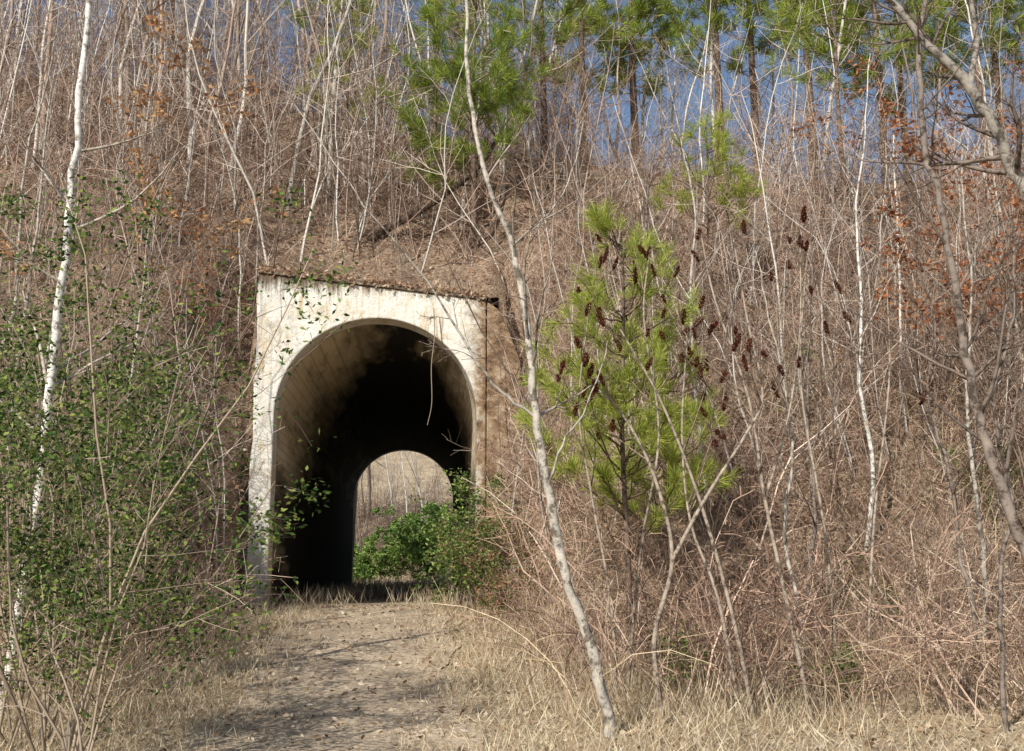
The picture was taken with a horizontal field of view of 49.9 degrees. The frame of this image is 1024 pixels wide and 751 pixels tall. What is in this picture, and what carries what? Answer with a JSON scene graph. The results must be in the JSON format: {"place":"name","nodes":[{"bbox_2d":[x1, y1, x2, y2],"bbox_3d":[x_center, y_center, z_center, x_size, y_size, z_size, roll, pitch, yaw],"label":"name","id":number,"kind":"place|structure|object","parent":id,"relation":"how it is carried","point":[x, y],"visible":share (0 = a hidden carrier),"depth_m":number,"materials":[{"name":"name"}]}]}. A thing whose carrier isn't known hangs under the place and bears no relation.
{"place":"outdoors","nodes":[
{"label":"outdoors","id":0,"kind":"place"},
{"bbox_2d":[175,592,486,750],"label":"dirt path","id":1,"kind":"structure","parent":0,"point":[353,732],"depth_m":12.93,"materials":[{"name":"beige soil"}]},
{"bbox_2d":[0,76,1023,664],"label":"embankment hill","id":2,"kind":"structure","parent":0,"point":[442,264],"depth_m":24.59,"materials":[{"name":"brown plant"}]},
{"bbox_2d":[0,0,99,348],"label":"bare tree","id":3,"kind":"object","parent":2,"relation":"on","point":[22,186],"visible":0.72,"depth_m":20.09,"materials":[{"name":"grey plant"}]},
{"bbox_2d":[0,0,127,528],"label":"bare tree","id":4,"kind":"object","parent":2,"relation":"on","point":[37,232],"visible":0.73,"depth_m":17.84,"materials":[{"name":"grey plant"}]},
{"bbox_2d":[0,223,224,528],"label":"privet shrub","id":5,"kind":"object","parent":2,"relation":"on","point":[152,309],"visible":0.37,"depth_m":18.52,"materials":[{"name":"green plant"}]},
{"bbox_2d":[163,0,174,127],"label":"tree trunk","id":6,"kind":"object","parent":2,"relation":"on","point":[171,22],"visible":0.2,"depth_m":35.46,"materials":[{"name":"brown plant"}]},
{"bbox_2d":[127,204,231,354],"bbox_3d":[-7.478,-2.073,24.780,2.185,3.320,2.413,0,-10,0],"label":"shrub","id":7,"kind":"object","parent":2,"relation":"on","point":[200,286],"visible":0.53,"depth_m":24.52,"materials":[{"name":"brown plant"}]},
{"bbox_2d":[278,0,380,151],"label":"pine tree","id":8,"kind":"object","parent":2,"relation":"on","point":[305,9],"visible":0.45,"depth_m":35.67,"materials":[{"name":"green plant"}]},
{"bbox_2d":[295,0,380,205],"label":"tree","id":9,"kind":"object","parent":2,"relation":"on","point":[366,44],"visible":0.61,"depth_m":30.92,"materials":[{"name":"plant"}]},
{"bbox_2d":[365,120,509,241],"bbox_3d":[-2.149,-4.915,28.687,4.679,4.277,0.924,2,-11,-10],"label":"fallen log","id":10,"kind":"object","parent":2,"relation":"on","point":[429,205],"visible":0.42,"depth_m":28.40,"materials":[{"name":"brown wood"}]},
{"bbox_2d":[391,0,503,137],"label":"pine tree","id":11,"kind":"object","parent":2,"relation":"on","point":[438,16],"visible":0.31,"depth_m":38.43,"materials":[{"name":"green plant"}]},
{"bbox_2d":[371,0,550,250],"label":"pine tree","id":12,"kind":"object","parent":2,"relation":"on","point":[502,96],"visible":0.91,"depth_m":28.17,"materials":[{"name":"green plant"}]},
{"bbox_2d":[0,0,1023,619],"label":"sapling thicket","id":13,"kind":"object","parent":2,"relation":"on","point":[106,126],"visible":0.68,"depth_m":26.40,"materials":[{"name":"brown plant"}]},
{"bbox_2d":[0,34,1023,671],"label":"hillside brush","id":14,"kind":"object","parent":2,"relation":"on","point":[516,148],"visible":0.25,"depth_m":25.02,"materials":[{"name":"brown plant"}]},
{"bbox_2d":[0,0,1023,227],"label":"hillside trees","id":15,"kind":"object","parent":2,"relation":"on","point":[152,11],"visible":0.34,"depth_m":33.37,"materials":[{"name":"brown plant"}]},
{"bbox_2d":[459,504,572,627],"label":"honeysuckle bush","id":16,"kind":"object","parent":2,"relation":"on","point":[504,585],"visible":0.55,"depth_m":18.55,"materials":[{"name":"green plant"}]},
{"bbox_2d":[463,0,642,168],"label":"pine tree","id":17,"kind":"object","parent":2,"relation":"on","point":[566,26],"visible":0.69,"depth_m":31.77,"materials":[{"name":"green plant"}]},
{"bbox_2d":[527,0,677,163],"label":"pine tree","id":18,"kind":"object","parent":2,"relation":"on","point":[622,46],"visible":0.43,"depth_m":37.15,"materials":[{"name":"green plant"}]},
{"bbox_2d":[576,51,708,411],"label":"bare tree","id":19,"kind":"object","parent":2,"relation":"on","point":[648,186],"visible":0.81,"depth_m":21.54,"materials":[{"name":"grey plant"}]},
{"bbox_2d":[567,253,721,620],"bbox_3d":[1.957,1.034,16.627,2.412,5.609,2.910,0,-10,0],"label":"pine tree","id":20,"kind":"object","parent":2,"relation":"on","point":[604,490],"visible":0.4,"depth_m":16.39,"materials":[{"name":"green plant"}]},
{"bbox_2d":[566,0,731,167],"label":"pine tree","id":21,"kind":"object","parent":2,"relation":"on","point":[640,9],"visible":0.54,"depth_m":36.56,"materials":[{"name":"green plant"}]},
{"bbox_2d":[616,22,748,523],"bbox_3d":[3.016,-1.812,18.589,2.413,8.838,1.736,0,-10,0],"label":"bare tree","id":22,"kind":"object","parent":2,"relation":"on","point":[691,274],"visible":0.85,"depth_m":18.72,"materials":[{"name":"grey plant"}]},
{"bbox_2d":[637,0,770,179],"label":"pine tree","id":23,"kind":"object","parent":2,"relation":"on","point":[714,20],"visible":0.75,"depth_m":35.41,"materials":[{"name":"green plant"}]},
{"bbox_2d":[643,106,768,340],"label":"pine tree","id":24,"kind":"object","parent":2,"relation":"on","point":[718,136],"visible":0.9,"depth_m":23.35,"materials":[{"name":"green plant"}]},
{"bbox_2d":[681,0,848,180],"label":"pine tree","id":25,"kind":"object","parent":2,"relation":"on","point":[752,31],"visible":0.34,"depth_m":37.51,"materials":[{"name":"green plant"}]},
{"bbox_2d":[746,341,839,434],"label":"honeysuckle bush","id":26,"kind":"object","parent":2,"relation":"on","point":[797,384],"visible":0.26,"depth_m":20.37,"materials":[{"name":"brown plant"}]},
{"bbox_2d":[740,0,860,183],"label":"pine tree","id":27,"kind":"object","parent":2,"relation":"on","point":[805,56],"visible":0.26,"depth_m":36.55,"materials":[{"name":"green plant"}]},
{"bbox_2d":[763,4,927,549],"bbox_3d":[5.458,-1.720,18.176,2.285,9.424,2.377,8,-13,-39],"label":"bare tree","id":28,"kind":"object","parent":2,"relation":"on","point":[864,413],"visible":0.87,"depth_m":17.94,"materials":[{"name":"grey plant"}]},
{"bbox_2d":[759,0,932,298],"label":"pine tree","id":29,"kind":"object","parent":2,"relation":"on","point":[783,13],"visible":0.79,"depth_m":25.97,"materials":[{"name":"green plant"}]},
{"bbox_2d":[782,0,963,183],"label":"pine tree","id":30,"kind":"object","parent":2,"relation":"on","point":[825,48],"visible":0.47,"depth_m":35.29,"materials":[{"name":"green plant"}]},
{"bbox_2d":[811,0,987,182],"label":"pine tree","id":31,"kind":"object","parent":2,"relation":"on","point":[900,85],"visible":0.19,"depth_m":38.43,"materials":[{"name":"green plant"}]},
{"bbox_2d":[788,31,1023,288],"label":"oak tree","id":32,"kind":"object","parent":2,"relation":"on","point":[821,120],"visible":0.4,"depth_m":24.87,"materials":[{"name":"brown plant"}]},
{"bbox_2d":[869,121,951,437],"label":"bare tree","id":33,"kind":"object","parent":2,"relation":"on","point":[900,361],"visible":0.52,"depth_m":20.53,"materials":[{"name":"grey plant"}]},
{"bbox_2d":[859,63,1023,519],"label":"oak tree","id":34,"kind":"object","parent":2,"relation":"on","point":[933,235],"visible":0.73,"depth_m":18.39,"materials":[{"name":"brown plant"}]},
{"bbox_2d":[878,0,1023,176],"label":"pine tree","id":35,"kind":"object","parent":2,"relation":"on","point":[1009,52],"visible":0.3,"depth_m":37.48,"materials":[{"name":"green plant"}]},
{"bbox_2d":[910,0,1023,375],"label":"bare tree","id":36,"kind":"object","parent":2,"relation":"on","point":[994,183],"visible":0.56,"depth_m":19.47,"materials":[{"name":"brown plant"}]},
{"bbox_2d":[925,0,1023,177],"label":"pine tree","id":37,"kind":"object","parent":2,"relation":"on","point":[952,22],"visible":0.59,"depth_m":34.95,"materials":[{"name":"green plant"}]},
{"bbox_2d":[926,431,1023,524],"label":"honeysuckle bush","id":38,"kind":"object","parent":2,"relation":"on","point":[980,480],"visible":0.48,"depth_m":18.02,"materials":[{"name":"brown plant"}]},
{"bbox_2d":[927,63,1023,437],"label":"bare tree","id":39,"kind":"object","parent":2,"relation":"on","point":[1018,322],"visible":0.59,"depth_m":16.63,"materials":[{"name":"brown plant"}]},
{"bbox_2d":[0,235,1023,750],"bbox_3d":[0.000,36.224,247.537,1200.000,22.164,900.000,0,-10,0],"label":"ground","id":40,"kind":"structure","parent":0,"point":[426,475],"depth_m":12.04,"materials":[{"name":"beige plant"}]},
{"bbox_2d":[0,159,152,542],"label":"bare tree","id":41,"kind":"object","parent":40,"relation":"on","point":[46,360],"visible":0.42,"depth_m":15.29,"materials":[{"name":"grey plant"}]},
{"bbox_2d":[36,568,123,683],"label":"honeysuckle bush","id":42,"kind":"object","parent":40,"relation":"on","point":[92,635],"visible":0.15,"depth_m":13.56,"materials":[{"name":"green plant"}]},
{"bbox_2d":[0,0,184,715],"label":"birch tree","id":43,"kind":"object","parent":40,"relation":"on","point":[50,377],"visible":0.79,"depth_m":12.48,"materials":[{"name":"white plant"}]},
{"bbox_2d":[0,299,203,680],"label":"privet shrub","id":44,"kind":"object","parent":40,"relation":"on","point":[33,402],"visible":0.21,"depth_m":13.84,"materials":[{"name":"green plant"}]},
{"bbox_2d":[0,306,225,704],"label":"privet shrub","id":45,"kind":"object","parent":40,"relation":"on","point":[181,492],"visible":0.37,"depth_m":12.56,"materials":[{"name":"green plant"}]},
{"bbox_2d":[0,357,285,750],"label":"privet shrub","id":46,"kind":"object","parent":40,"relation":"on","point":[27,551],"visible":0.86,"depth_m":8.89,"materials":[{"name":"green plant"}]},
{"bbox_2d":[0,7,287,668],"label":"oak tree","id":47,"kind":"object","parent":40,"relation":"on","point":[160,110],"visible":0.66,"depth_m":15.72,"materials":[{"name":"brown plant"}]},
{"bbox_2d":[0,210,298,750],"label":"privet shrub","id":48,"kind":"object","parent":40,"relation":"on","point":[4,376],"visible":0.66,"depth_m":10.45,"materials":[{"name":"green plant"}]},
{"bbox_2d":[0,165,357,750],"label":"privet shrub","id":49,"kind":"object","parent":40,"relation":"on","point":[93,673],"visible":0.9,"depth_m":9.21,"materials":[{"name":"green plant"}]},
{"bbox_2d":[118,274,272,640],"bbox_3d":[-5.023,1.242,17.644,1.696,6.133,1.836,-4,-11,21],"label":"bare tree","id":50,"kind":"object","parent":40,"relation":"on","point":[193,448],"visible":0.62,"depth_m":17.68,"materials":[{"name":"brown plant"}]},
{"bbox_2d":[352,531,383,582],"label":"honeysuckle bush","id":51,"kind":"object","parent":40,"relation":"on","point":[363,567],"visible":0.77,"depth_m":63.75,"materials":[{"name":"green plant"}]},
{"bbox_2d":[241,270,520,605],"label":"railroad tunnel","id":52,"kind":"structure","parent":40,"relation":"on","point":[364,403],"depth_m":26.43,"materials":[{"name":"concrete"}]},
{"bbox_2d":[427,308,434,424],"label":"hanging vine","id":53,"kind":"object","parent":52,"relation":"hanging from","point":[431,363],"visible":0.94,"depth_m":24.29,"materials":[{"name":"beige plant"}]},
{"bbox_2d":[361,515,422,580],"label":"honeysuckle bush","id":54,"kind":"object","parent":40,"relation":"on","point":[391,554],"visible":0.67,"depth_m":65.00,"materials":[{"name":"green plant"}]},
{"bbox_2d":[353,451,452,582],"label":"distant woods","id":55,"kind":"object","parent":40,"relation":"on","point":[368,515],"visible":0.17,"depth_m":79.77,"materials":[{"name":"brown plant"}]},
{"bbox_2d":[369,501,452,588],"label":"honeysuckle bush","id":56,"kind":"object","parent":40,"relation":"on","point":[408,516],"visible":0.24,"depth_m":65.84,"materials":[{"name":"green plant"}]},
{"bbox_2d":[399,499,452,582],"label":"honeysuckle bush","id":57,"kind":"object","parent":40,"relation":"on","point":[417,539],"visible":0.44,"depth_m":62.46,"materials":[{"name":"green plant"}]},
{"bbox_2d":[288,0,616,737],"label":"bare tree","id":58,"kind":"object","parent":40,"relation":"on","point":[589,643],"visible":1,"depth_m":11.01,"materials":[{"name":"grey plant"}]},
{"bbox_2d":[408,467,508,609],"bbox_3d":[-1.077,3.401,22.631,2.040,2.990,2.259,2,-11,-11],"label":"honeysuckle bush","id":59,"kind":"object","parent":40,"relation":"on","point":[460,495],"visible":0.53,"depth_m":22.52,"materials":[{"name":"green plant"}]},
{"bbox_2d":[425,498,521,609],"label":"honeysuckle bush","id":60,"kind":"object","parent":40,"relation":"on","point":[469,539],"visible":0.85,"depth_m":21.29,"materials":[{"name":"green plant"}]},
{"bbox_2d":[0,238,1023,748],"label":"briar thicket","id":61,"kind":"object","parent":40,"relation":"on","point":[756,642],"visible":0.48,"depth_m":13.81,"materials":[{"name":"brown plant"}]},
{"bbox_2d":[0,79,1023,750],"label":"leaf litter","id":62,"kind":"object","parent":40,"relation":"on","point":[262,267],"visible":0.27,"depth_m":19.44,"materials":[{"name":"brown plant"}]},
{"bbox_2d":[509,192,745,672],"bbox_3d":[1.552,0.736,14.442,3.018,6.595,3.174,6,-12,-30],"label":"pine tree","id":63,"kind":"object","parent":40,"relation":"on","point":[605,225],"visible":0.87,"depth_m":14.62,"materials":[{"name":"green plant"}]},
{"bbox_2d":[552,228,723,699],"bbox_3d":[1.504,0.914,12.758,1.955,5.640,1.290,-8,-13,35],"label":"sumac shrub","id":64,"kind":"object","parent":40,"relation":"on","point":[642,250],"visible":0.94,"depth_m":13.07,"materials":[{"name":"brown plant"}]},
{"bbox_2d":[641,621,714,691],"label":"honeysuckle bush","id":65,"kind":"object","parent":40,"relation":"on","point":[684,641],"visible":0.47,"depth_m":12.85,"materials":[{"name":"green plant"}]},
{"bbox_2d":[573,219,800,723],"bbox_3d":[1.887,0.979,11.644,2.499,5.510,1.006,0,-10,0],"label":"sumac shrub","id":66,"kind":"object","parent":40,"relation":"on","point":[749,345],"visible":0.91,"depth_m":11.58,"materials":[{"name":"brown plant"}]},
{"bbox_2d":[620,267,755,717],"bbox_3d":[1.745,1.333,12.017,1.447,4.950,0.903,5,-12,-27],"label":"sumac shrub","id":67,"kind":"object","parent":40,"relation":"on","point":[686,331],"visible":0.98,"depth_m":12.01,"materials":[{"name":"brown plant"}]},
{"bbox_2d":[659,201,820,719],"bbox_3d":[2.430,0.879,12.125,2.358,5.883,0.925,5,-12,-27],"label":"sumac shrub","id":68,"kind":"object","parent":40,"relation":"on","point":[723,374],"visible":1,"depth_m":12.19,"materials":[{"name":"brown plant"}]},
{"bbox_2d":[707,210,841,660],"bbox_3d":[3.682,0.925,14.456,1.520,6.252,1.783,7,-13,-35],"label":"bare tree","id":69,"kind":"object","parent":40,"relation":"on","point":[789,483],"visible":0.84,"depth_m":14.38,"materials":[{"name":"grey plant"}]},
{"bbox_2d":[750,215,873,660],"bbox_3d":[4.085,0.882,15.780,1.915,6.534,2.267,0,-10,0],"label":"bare tree","id":70,"kind":"object","parent":40,"relation":"on","point":[814,518],"visible":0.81,"depth_m":15.68,"materials":[{"name":"grey plant"}]},
{"bbox_2d":[784,641,865,703],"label":"honeysuckle bush","id":71,"kind":"object","parent":40,"relation":"on","point":[849,664],"visible":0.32,"depth_m":12.42,"materials":[{"name":"green plant"}]},
{"bbox_2d":[757,223,935,690],"bbox_3d":[4.140,0.988,13.704,2.135,5.837,1.203,0,-10,0],"label":"sumac shrub","id":72,"kind":"object","parent":40,"relation":"on","point":[801,370],"visible":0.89,"depth_m":13.62,"materials":[{"name":"brown plant"}]},
{"bbox_2d":[812,532,937,658],"bbox_3d":[5.065,3.158,15.498,1.810,1.903,1.070,4,-11,-18],"label":"honeysuckle bush","id":73,"kind":"object","parent":40,"relation":"on","point":[828,593],"visible":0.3,"depth_m":15.48,"materials":[{"name":"green plant"}]},
{"bbox_2d":[808,0,1023,204],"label":"bare tree","id":74,"kind":"object","parent":40,"relation":"on","point":[966,81],"visible":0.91,"depth_m":9.65,"materials":[{"name":"grey plant"}]},
{"bbox_2d":[830,0,1023,562],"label":"bare tree","id":75,"kind":"object","parent":40,"relation":"on","point":[1000,481],"visible":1,"depth_m":9.21,"materials":[{"name":"grey plant"}]},
{"bbox_2d":[887,200,995,697],"bbox_3d":[5.159,0.877,13.087,1.151,5.982,2.511,-4,-11,21],"label":"bare tree","id":76,"kind":"object","parent":40,"relation":"on","point":[953,494],"visible":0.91,"depth_m":13.23,"materials":[{"name":"grey plant"}]},
{"bbox_2d":[911,132,1023,673],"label":"bare tree","id":77,"kind":"object","parent":40,"relation":"on","point":[975,489],"visible":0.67,"depth_m":14.65,"materials":[{"name":"grey plant"}]},
{"bbox_2d":[946,254,1023,733],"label":"bare tree","id":78,"kind":"object","parent":40,"relation":"on","point":[1003,703],"visible":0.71,"depth_m":11.26,"materials":[{"name":"grey plant"}]},
{"bbox_2d":[996,408,1023,513],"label":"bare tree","id":79,"kind":"object","parent":40,"relation":"on","point":[1016,440],"visible":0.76,"depth_m":12.07,"materials":[{"name":"grey plant"}]},
{"bbox_2d":[1004,218,1023,399],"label":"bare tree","id":80,"kind":"object","parent":40,"relation":"on","point":[1018,234],"visible":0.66,"depth_m":11.12,"materials":[{"name":"brown plant"}]},
{"bbox_2d":[2,0,1023,184],"label":"sky","id":81,"kind":"structure","parent":0,"point":[724,37],"materials":[{"name":"blue"}]}
]}

